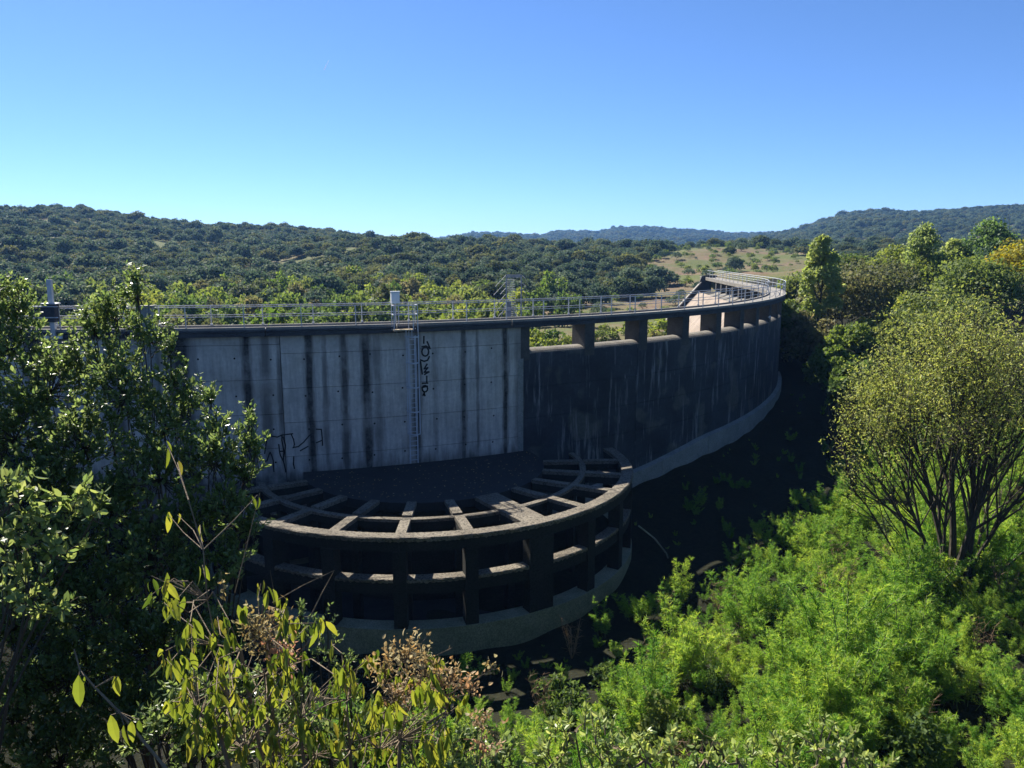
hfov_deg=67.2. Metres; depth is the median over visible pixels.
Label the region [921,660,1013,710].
feathery plant
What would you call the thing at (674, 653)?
feathery plant
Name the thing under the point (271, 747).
drooping shrub
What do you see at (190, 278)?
holm oak
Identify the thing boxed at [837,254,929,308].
leafy tree
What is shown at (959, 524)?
feathery plant
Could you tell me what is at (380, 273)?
valley shrub
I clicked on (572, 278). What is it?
holm oak
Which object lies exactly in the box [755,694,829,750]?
feathery plant
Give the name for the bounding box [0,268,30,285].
holm oak
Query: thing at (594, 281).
holm oak
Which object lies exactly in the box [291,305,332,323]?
valley shrub
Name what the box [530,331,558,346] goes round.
shrub
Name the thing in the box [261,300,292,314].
valley shrub
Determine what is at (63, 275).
valley shrub
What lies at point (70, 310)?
valley shrub
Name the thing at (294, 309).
valley shrub
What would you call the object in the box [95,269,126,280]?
holm oak
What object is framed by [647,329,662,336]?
shrub
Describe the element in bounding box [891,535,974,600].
feathery plant
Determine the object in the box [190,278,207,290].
valley shrub
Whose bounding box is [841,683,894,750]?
feathery plant
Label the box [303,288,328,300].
holm oak
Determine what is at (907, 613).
feathery plant
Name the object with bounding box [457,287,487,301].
valley shrub
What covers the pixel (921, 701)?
feathery plant
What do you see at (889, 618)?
feathery plant
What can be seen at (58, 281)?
holm oak
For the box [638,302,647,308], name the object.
clearing bush
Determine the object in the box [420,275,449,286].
holm oak
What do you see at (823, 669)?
feathery plant
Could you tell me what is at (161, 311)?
valley shrub
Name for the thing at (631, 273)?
holm oak
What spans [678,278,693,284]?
clearing bush
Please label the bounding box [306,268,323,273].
holm oak
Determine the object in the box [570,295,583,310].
valley shrub
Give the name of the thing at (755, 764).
feathery plant
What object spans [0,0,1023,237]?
sky
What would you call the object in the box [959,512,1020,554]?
feathery plant
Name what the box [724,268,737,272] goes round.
clearing bush
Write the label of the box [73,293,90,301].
holm oak
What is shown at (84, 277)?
holm oak
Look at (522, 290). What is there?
holm oak
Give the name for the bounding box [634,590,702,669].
feathery plant
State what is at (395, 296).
door
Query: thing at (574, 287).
holm oak
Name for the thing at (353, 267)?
valley shrub
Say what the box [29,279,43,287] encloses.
holm oak
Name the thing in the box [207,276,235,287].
holm oak
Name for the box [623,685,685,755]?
floor bush
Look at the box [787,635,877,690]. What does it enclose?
feathery plant
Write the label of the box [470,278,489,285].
valley shrub
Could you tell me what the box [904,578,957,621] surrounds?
floor bush
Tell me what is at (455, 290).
valley shrub
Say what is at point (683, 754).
feathery plant
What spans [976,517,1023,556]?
feathery plant
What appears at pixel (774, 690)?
feathery plant
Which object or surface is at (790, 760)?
feathery plant
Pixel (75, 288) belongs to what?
holm oak
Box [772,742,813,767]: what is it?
feathery plant
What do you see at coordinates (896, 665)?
feathery plant
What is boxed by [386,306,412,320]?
valley shrub
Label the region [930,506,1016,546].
feathery plant
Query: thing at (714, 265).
clearing bush
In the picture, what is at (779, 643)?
feathery plant
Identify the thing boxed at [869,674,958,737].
feathery plant
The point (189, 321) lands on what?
valley shrub
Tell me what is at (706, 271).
clearing bush
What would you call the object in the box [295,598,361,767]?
evergreen sprig
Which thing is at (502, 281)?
holm oak
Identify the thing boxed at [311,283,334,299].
valley shrub
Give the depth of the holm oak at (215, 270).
202.67 m
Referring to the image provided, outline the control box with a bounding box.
[390,291,399,323]
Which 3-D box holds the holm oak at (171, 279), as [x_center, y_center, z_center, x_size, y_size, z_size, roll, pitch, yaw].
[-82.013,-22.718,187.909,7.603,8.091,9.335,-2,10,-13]
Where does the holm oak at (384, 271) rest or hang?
on the ground
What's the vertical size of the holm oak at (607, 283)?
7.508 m
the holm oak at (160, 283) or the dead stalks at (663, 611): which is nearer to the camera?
the dead stalks at (663, 611)
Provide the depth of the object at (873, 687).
28.62 m
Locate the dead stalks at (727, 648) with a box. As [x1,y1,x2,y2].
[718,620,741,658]
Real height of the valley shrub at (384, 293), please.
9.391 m
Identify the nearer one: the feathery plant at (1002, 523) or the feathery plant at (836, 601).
the feathery plant at (836, 601)
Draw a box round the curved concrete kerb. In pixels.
[638,525,668,557]
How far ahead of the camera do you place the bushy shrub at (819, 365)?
70.00 m
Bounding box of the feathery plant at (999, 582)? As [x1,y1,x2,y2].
[988,557,1023,607]
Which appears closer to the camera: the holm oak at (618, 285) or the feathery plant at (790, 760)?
the feathery plant at (790, 760)
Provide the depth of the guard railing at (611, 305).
48.26 m
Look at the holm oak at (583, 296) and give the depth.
176.94 m
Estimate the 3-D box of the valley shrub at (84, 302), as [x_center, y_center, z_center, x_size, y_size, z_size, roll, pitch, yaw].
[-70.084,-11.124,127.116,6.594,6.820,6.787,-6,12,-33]
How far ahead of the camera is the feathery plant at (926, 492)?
44.52 m
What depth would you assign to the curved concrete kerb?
44.23 m
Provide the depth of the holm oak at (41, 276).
182.63 m
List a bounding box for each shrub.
[0,257,275,767]
[0,309,38,324]
[7,289,38,305]
[32,294,67,317]
[34,315,79,325]
[44,271,74,282]
[44,284,62,292]
[63,298,88,319]
[63,315,79,325]
[66,299,91,319]
[72,441,508,767]
[85,276,118,297]
[90,291,133,321]
[95,305,131,325]
[116,655,525,767]
[126,283,164,311]
[133,302,168,325]
[138,281,155,295]
[141,288,164,308]
[156,298,178,313]
[156,308,195,325]
[162,288,185,304]
[165,278,197,297]
[165,293,182,310]
[177,295,223,324]
[187,293,209,302]
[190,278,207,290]
[193,286,220,299]
[198,285,228,303]
[201,316,222,324]
[202,296,224,312]
[220,302,256,324]
[223,293,245,313]
[227,280,245,293]
[234,293,271,321]
[239,301,293,326]
[253,284,279,305]
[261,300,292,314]
[267,269,294,292]
[274,287,307,316]
[277,274,301,285]
[278,303,310,319]
[286,276,314,289]
[286,280,308,297]
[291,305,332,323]
[304,311,343,322]
[308,299,325,314]
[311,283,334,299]
[313,296,349,322]
[327,292,349,311]
[335,290,356,306]
[342,291,384,321]
[343,283,358,297]
[346,265,363,273]
[356,282,376,301]
[366,281,408,321]
[369,298,406,321]
[372,272,384,288]
[378,272,403,293]
[380,279,404,303]
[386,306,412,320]
[399,276,420,297]
[400,271,410,284]
[400,294,411,309]
[400,298,447,320]
[405,297,423,313]
[406,272,426,291]
[412,292,428,304]
[418,279,447,300]
[426,296,445,308]
[429,287,451,299]
[431,303,469,319]
[441,293,462,309]
[442,701,899,767]
[443,303,455,311]
[445,274,462,287]
[447,279,462,291]
[448,284,471,297]
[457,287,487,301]
[462,296,493,317]
[467,305,477,318]
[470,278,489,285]
[474,296,525,317]
[484,295,497,304]
[502,287,528,311]
[511,303,540,333]
[516,299,550,315]
[524,286,553,311]
[530,328,548,340]
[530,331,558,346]
[534,328,567,343]
[536,269,567,295]
[552,289,585,326]
[553,335,571,344]
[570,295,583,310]
[595,323,620,339]
[595,330,609,341]
[618,321,652,334]
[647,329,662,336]
[649,318,666,334]
[780,298,826,356]
[780,309,838,361]
[801,344,857,416]
[811,321,882,363]
[823,359,891,443]
[857,290,928,361]
[859,322,917,372]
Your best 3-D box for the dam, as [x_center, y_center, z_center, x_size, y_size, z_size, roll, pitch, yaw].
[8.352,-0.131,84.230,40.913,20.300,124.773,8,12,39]
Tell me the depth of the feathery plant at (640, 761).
25.58 m
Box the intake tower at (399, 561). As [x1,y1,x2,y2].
[205,447,632,655]
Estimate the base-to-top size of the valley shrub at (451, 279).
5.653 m
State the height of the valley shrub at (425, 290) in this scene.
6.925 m
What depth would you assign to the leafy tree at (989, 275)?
89.56 m
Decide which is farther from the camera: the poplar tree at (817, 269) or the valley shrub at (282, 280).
the valley shrub at (282, 280)
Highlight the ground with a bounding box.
[0,218,1023,767]
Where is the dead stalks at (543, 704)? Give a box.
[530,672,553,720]
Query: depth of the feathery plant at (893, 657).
30.02 m
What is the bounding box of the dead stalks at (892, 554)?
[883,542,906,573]
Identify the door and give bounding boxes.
[392,293,398,300]
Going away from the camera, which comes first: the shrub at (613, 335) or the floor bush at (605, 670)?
the floor bush at (605, 670)
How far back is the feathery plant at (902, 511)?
45.53 m
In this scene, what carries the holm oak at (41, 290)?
on the ground
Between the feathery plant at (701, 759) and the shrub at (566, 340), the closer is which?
the feathery plant at (701, 759)
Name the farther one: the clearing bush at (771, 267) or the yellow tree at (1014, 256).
the clearing bush at (771, 267)
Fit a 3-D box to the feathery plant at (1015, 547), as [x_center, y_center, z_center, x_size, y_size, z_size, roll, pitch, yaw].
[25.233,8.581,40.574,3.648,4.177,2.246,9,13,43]
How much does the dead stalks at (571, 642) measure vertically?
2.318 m
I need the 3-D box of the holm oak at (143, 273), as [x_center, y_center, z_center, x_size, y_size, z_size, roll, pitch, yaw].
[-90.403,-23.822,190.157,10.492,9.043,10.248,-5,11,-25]
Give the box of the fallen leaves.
[320,452,534,496]
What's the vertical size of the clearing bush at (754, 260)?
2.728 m
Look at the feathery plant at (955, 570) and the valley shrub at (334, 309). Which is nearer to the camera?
the feathery plant at (955, 570)
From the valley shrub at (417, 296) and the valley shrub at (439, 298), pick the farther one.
the valley shrub at (417, 296)
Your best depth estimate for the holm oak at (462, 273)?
210.46 m
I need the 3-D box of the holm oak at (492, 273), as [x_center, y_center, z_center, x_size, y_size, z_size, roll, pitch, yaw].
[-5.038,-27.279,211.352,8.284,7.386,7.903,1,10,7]
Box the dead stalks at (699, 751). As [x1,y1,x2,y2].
[673,726,710,767]
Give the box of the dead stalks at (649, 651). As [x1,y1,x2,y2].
[642,636,666,671]
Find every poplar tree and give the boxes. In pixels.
[798,234,846,321]
[897,221,947,284]
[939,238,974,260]
[953,215,1022,299]
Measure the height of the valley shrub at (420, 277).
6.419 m
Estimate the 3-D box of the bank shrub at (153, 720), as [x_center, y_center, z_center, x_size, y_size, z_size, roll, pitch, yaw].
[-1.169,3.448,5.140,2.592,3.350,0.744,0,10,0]
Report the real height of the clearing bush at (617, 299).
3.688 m
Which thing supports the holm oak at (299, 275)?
on the ground
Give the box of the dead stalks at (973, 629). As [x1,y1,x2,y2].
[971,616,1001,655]
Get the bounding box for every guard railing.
[7,270,768,325]
[8,270,785,328]
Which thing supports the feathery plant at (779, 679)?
on the ground
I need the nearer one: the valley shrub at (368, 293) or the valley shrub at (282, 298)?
the valley shrub at (282, 298)
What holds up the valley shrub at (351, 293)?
on the ground
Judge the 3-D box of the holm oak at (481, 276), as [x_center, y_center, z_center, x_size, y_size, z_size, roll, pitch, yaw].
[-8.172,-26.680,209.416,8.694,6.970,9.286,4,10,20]
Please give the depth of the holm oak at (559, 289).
175.26 m
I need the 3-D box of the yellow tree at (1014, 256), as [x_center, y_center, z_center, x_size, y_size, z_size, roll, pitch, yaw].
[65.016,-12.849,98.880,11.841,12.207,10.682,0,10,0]
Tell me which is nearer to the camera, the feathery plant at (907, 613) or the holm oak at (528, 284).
the feathery plant at (907, 613)
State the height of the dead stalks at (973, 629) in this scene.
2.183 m
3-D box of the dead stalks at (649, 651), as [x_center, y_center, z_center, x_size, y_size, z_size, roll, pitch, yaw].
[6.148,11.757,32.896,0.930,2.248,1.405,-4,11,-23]
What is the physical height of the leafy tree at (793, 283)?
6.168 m
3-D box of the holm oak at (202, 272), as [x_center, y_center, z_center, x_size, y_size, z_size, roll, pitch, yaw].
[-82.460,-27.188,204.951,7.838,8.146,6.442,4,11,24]
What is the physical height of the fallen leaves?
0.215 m
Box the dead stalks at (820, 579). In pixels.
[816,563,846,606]
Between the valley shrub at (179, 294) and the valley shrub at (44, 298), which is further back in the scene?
the valley shrub at (179, 294)
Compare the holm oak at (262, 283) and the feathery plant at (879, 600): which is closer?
the feathery plant at (879, 600)
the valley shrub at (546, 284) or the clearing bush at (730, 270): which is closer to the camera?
the valley shrub at (546, 284)
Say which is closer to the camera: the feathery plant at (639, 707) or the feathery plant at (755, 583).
the feathery plant at (639, 707)
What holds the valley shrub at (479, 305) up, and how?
on the ground
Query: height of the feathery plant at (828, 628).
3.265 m
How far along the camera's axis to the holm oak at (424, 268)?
212.31 m
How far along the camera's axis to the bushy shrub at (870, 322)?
87.99 m
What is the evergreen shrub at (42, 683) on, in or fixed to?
on the ground
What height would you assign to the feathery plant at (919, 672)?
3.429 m
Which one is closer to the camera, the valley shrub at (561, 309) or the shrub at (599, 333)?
the shrub at (599, 333)
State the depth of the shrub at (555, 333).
100.94 m
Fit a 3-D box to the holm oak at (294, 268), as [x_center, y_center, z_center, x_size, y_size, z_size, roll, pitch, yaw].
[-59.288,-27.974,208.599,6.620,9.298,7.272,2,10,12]
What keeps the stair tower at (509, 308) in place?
on the ground
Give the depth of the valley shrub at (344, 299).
156.84 m
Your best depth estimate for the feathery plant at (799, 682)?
28.29 m
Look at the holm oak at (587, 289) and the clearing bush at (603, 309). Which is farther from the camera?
the holm oak at (587, 289)
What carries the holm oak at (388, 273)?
on the ground
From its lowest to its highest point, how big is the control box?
1.930 m
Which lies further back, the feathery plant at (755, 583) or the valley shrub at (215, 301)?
the valley shrub at (215, 301)
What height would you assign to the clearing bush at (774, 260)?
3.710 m
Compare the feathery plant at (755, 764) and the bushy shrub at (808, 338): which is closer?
the feathery plant at (755, 764)
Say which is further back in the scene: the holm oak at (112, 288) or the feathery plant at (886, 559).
the holm oak at (112, 288)
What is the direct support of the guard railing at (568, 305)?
on the dam
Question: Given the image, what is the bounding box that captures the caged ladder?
[391,304,420,463]
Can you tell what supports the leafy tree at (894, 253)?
on the ground
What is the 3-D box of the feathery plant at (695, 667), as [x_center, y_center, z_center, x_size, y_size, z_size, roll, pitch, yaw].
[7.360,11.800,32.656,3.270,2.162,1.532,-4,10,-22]
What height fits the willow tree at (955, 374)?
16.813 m
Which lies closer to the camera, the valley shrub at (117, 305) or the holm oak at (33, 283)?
the valley shrub at (117, 305)
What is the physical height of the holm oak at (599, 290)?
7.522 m
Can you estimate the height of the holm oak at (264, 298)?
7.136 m
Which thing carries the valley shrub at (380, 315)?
on the ground
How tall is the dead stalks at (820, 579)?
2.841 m
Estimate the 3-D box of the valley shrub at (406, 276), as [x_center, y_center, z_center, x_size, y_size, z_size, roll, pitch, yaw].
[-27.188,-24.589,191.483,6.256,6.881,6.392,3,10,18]
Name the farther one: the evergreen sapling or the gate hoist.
the gate hoist
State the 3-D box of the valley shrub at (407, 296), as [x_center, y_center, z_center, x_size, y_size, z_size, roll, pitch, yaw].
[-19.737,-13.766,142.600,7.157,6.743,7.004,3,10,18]
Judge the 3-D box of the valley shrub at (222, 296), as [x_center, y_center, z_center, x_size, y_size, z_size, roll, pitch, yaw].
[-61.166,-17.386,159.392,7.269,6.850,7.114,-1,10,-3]
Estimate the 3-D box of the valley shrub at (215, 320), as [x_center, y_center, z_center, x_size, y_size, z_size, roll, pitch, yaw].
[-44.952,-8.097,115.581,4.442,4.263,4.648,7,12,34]
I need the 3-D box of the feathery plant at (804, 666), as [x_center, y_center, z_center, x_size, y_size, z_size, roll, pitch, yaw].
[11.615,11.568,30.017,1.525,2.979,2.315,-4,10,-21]
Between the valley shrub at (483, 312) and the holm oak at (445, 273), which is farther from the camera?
the holm oak at (445, 273)
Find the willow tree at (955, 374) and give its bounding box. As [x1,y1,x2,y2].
[818,271,1023,590]
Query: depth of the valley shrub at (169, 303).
128.44 m
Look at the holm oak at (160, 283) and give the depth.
178.99 m
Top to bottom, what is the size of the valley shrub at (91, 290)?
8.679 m
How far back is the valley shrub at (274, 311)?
104.64 m
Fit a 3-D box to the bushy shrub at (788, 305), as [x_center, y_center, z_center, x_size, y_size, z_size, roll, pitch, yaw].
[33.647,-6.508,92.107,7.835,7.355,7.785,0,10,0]
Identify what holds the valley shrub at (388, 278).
on the ground
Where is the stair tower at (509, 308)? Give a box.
[493,275,524,316]
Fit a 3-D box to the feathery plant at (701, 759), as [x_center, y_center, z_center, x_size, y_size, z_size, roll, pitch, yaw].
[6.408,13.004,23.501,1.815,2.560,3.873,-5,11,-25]
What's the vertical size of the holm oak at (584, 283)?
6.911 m
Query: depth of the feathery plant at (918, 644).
32.09 m
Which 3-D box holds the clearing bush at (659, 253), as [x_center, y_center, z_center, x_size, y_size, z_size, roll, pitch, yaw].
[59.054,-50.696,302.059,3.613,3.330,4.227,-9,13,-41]
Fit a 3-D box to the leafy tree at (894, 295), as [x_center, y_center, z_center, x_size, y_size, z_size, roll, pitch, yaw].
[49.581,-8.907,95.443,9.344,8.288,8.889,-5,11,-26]
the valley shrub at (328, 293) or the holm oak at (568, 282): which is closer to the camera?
the valley shrub at (328, 293)
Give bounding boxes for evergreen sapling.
[0,461,111,750]
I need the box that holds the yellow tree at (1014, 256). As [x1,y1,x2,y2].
[978,237,1023,328]
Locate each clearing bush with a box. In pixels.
[586,305,608,312]
[608,291,619,301]
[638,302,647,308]
[653,254,661,259]
[657,251,666,256]
[665,295,683,303]
[671,251,682,257]
[676,289,685,295]
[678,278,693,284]
[682,268,694,273]
[696,266,707,272]
[701,268,714,274]
[711,262,722,267]
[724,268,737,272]
[736,242,747,250]
[746,252,754,258]
[750,258,762,262]
[751,263,758,269]
[761,264,772,271]
[767,264,778,270]
[770,256,779,263]
[775,244,785,251]
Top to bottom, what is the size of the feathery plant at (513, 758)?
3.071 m
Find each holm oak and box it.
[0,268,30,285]
[13,282,56,301]
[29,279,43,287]
[30,271,54,283]
[39,290,79,311]
[41,277,85,289]
[61,280,88,297]
[72,271,102,284]
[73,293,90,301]
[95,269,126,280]
[99,274,122,286]
[100,284,127,293]
[123,270,155,282]
[136,263,157,272]
[140,273,171,292]
[164,270,184,276]
[164,275,185,288]
[176,271,206,285]
[191,266,213,280]
[204,263,236,280]
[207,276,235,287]
[211,281,235,291]
[228,283,266,298]
[230,277,244,281]
[240,269,269,284]
[251,277,280,292]
[253,288,275,305]
[267,268,285,278]
[278,269,308,279]
[284,263,301,272]
[290,264,309,271]
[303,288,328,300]
[305,271,318,275]
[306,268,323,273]
[310,272,347,293]
[320,273,342,279]
[327,266,342,272]
[332,265,363,280]
[332,270,352,281]
[344,275,373,289]
[348,271,370,283]
[366,265,384,274]
[373,269,400,275]
[373,277,392,287]
[379,270,399,276]
[382,266,405,274]
[398,274,419,287]
[414,263,434,274]
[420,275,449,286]
[428,267,458,281]
[448,267,461,272]
[459,272,470,282]
[460,265,483,282]
[465,273,496,283]
[474,281,508,300]
[481,267,494,273]
[486,271,503,281]
[492,272,524,280]
[495,278,515,286]
[509,278,535,295]
[510,288,530,297]
[532,271,549,282]
[540,273,563,280]
[549,292,562,297]
[552,279,571,286]
[555,286,564,291]
[558,271,579,282]
[564,282,584,294]
[564,291,582,301]
[573,278,592,287]
[582,293,597,305]
[584,283,600,302]
[586,283,612,303]
[588,278,599,285]
[601,277,633,293]
[609,277,631,299]
[618,267,642,280]
[621,278,646,296]
[643,274,669,296]
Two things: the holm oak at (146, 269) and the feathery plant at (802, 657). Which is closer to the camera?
the feathery plant at (802, 657)
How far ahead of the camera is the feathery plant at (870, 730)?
26.78 m
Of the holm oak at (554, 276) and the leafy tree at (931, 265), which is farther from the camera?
the holm oak at (554, 276)
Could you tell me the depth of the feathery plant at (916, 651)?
31.56 m
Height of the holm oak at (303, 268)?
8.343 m
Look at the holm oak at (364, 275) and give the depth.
192.23 m
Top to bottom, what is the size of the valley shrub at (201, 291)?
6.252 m
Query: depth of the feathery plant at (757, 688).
30.12 m
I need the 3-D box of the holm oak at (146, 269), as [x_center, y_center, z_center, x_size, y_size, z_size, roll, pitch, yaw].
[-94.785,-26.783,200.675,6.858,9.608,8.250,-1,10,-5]
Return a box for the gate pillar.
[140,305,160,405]
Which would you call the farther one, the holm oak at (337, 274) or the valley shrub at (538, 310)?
the holm oak at (337, 274)
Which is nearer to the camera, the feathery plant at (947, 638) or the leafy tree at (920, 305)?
the feathery plant at (947, 638)
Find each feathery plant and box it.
[511,746,529,767]
[516,707,571,767]
[525,735,563,767]
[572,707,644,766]
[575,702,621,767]
[578,758,603,767]
[602,649,666,738]
[611,660,659,721]
[613,741,664,767]
[613,750,649,767]
[633,628,676,721]
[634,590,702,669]
[634,646,667,705]
[640,704,694,746]
[655,630,715,687]
[656,625,693,687]
[674,616,739,671]
[676,747,692,767]
[697,753,708,767]
[714,559,770,629]
[730,733,786,767]
[732,557,781,622]
[743,688,807,757]
[745,668,822,714]
[747,648,808,701]
[749,667,823,727]
[751,760,762,767]
[752,604,824,681]
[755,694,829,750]
[763,746,831,767]
[768,672,841,753]
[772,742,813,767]
[776,703,885,766]
[779,568,883,640]
[785,645,868,723]
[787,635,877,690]
[787,647,834,704]
[790,586,908,643]
[793,712,869,767]
[794,615,864,651]
[794,689,872,751]
[795,643,823,679]
[800,647,876,737]
[806,587,856,626]
[806,630,867,708]
[815,616,910,667]
[816,612,856,664]
[816,623,905,730]
[820,579,894,695]
[831,574,890,641]
[834,621,920,694]
[838,710,903,767]
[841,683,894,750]
[842,625,932,668]
[845,575,908,643]
[851,668,934,734]
[854,635,906,682]
[863,670,935,751]
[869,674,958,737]
[870,603,927,647]
[872,584,943,681]
[874,538,943,615]
[875,525,928,583]
[884,564,942,605]
[888,535,967,590]
[889,494,948,529]
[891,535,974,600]
[891,610,934,690]
[898,634,945,661]
[912,490,970,552]
[913,478,965,529]
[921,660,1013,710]
[922,520,980,577]
[923,707,967,746]
[924,619,962,685]
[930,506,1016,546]
[943,482,996,520]
[956,511,999,578]
[959,511,1023,577]
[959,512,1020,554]
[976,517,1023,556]
[988,557,1023,607]
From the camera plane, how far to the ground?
44.94 m
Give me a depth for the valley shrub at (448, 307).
135.70 m
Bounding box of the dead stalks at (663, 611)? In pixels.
[655,589,678,625]
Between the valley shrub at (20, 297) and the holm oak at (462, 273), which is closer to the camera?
the valley shrub at (20, 297)
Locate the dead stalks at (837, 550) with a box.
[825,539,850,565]
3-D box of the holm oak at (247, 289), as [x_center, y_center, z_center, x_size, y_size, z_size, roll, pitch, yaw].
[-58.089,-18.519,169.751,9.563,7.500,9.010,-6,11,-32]
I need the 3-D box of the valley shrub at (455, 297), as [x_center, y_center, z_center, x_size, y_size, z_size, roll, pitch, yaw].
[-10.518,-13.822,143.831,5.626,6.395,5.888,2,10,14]
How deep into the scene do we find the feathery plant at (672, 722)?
28.41 m
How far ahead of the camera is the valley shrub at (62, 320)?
97.38 m
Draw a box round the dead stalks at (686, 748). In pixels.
[674,729,691,765]
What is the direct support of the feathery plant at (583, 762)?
on the ground
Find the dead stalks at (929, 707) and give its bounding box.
[904,687,941,719]
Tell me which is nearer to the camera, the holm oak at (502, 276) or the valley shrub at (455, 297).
the valley shrub at (455, 297)
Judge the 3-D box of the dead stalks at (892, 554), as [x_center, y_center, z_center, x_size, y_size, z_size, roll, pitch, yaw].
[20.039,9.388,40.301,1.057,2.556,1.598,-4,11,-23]
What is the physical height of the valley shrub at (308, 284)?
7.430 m
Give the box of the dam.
[0,275,785,562]
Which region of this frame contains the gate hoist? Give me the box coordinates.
[30,279,62,338]
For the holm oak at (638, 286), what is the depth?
189.56 m
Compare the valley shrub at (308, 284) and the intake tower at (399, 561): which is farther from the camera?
the valley shrub at (308, 284)
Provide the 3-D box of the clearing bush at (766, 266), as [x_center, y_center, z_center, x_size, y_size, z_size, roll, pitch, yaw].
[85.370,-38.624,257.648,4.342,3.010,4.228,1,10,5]
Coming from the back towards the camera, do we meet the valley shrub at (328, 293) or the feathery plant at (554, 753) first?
the valley shrub at (328, 293)
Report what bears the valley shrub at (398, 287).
on the ground
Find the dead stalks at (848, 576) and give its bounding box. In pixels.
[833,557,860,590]
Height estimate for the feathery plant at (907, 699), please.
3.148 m
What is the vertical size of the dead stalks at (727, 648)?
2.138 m
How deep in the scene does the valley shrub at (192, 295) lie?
149.95 m
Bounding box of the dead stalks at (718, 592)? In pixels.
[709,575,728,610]
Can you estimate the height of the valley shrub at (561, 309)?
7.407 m
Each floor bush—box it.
[531,672,591,735]
[586,661,634,689]
[597,689,633,729]
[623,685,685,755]
[624,736,685,767]
[661,704,706,751]
[698,664,736,699]
[750,586,783,620]
[836,678,895,733]
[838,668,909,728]
[872,511,902,540]
[872,707,954,767]
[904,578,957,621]
[911,559,976,597]
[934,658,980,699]
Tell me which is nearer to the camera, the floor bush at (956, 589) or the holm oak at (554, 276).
the floor bush at (956, 589)
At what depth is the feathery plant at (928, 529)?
41.69 m
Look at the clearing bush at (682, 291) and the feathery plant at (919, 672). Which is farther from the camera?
the clearing bush at (682, 291)
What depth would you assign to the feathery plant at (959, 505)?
41.96 m
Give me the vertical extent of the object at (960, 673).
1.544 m
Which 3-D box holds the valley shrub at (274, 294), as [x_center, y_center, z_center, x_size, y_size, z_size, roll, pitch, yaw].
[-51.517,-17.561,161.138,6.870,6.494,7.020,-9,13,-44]
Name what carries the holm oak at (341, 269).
on the ground
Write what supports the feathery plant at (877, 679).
on the ground
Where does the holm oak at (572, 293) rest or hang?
on the ground
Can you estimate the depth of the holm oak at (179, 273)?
199.59 m
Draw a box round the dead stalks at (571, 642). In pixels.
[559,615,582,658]
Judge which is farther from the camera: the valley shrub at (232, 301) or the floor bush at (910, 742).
the valley shrub at (232, 301)
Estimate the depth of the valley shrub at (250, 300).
132.03 m
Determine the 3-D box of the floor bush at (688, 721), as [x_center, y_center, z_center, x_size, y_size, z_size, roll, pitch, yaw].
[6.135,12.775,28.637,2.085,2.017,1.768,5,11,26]
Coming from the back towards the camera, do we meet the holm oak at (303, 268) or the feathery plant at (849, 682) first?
the holm oak at (303, 268)
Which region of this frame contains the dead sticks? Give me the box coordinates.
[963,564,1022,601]
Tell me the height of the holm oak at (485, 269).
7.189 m
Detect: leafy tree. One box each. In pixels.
[775,271,815,303]
[792,267,892,324]
[827,252,873,275]
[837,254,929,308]
[860,243,926,286]
[875,279,934,322]
[875,281,1013,362]
[902,248,983,297]
[926,253,1023,314]
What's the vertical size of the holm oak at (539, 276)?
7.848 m

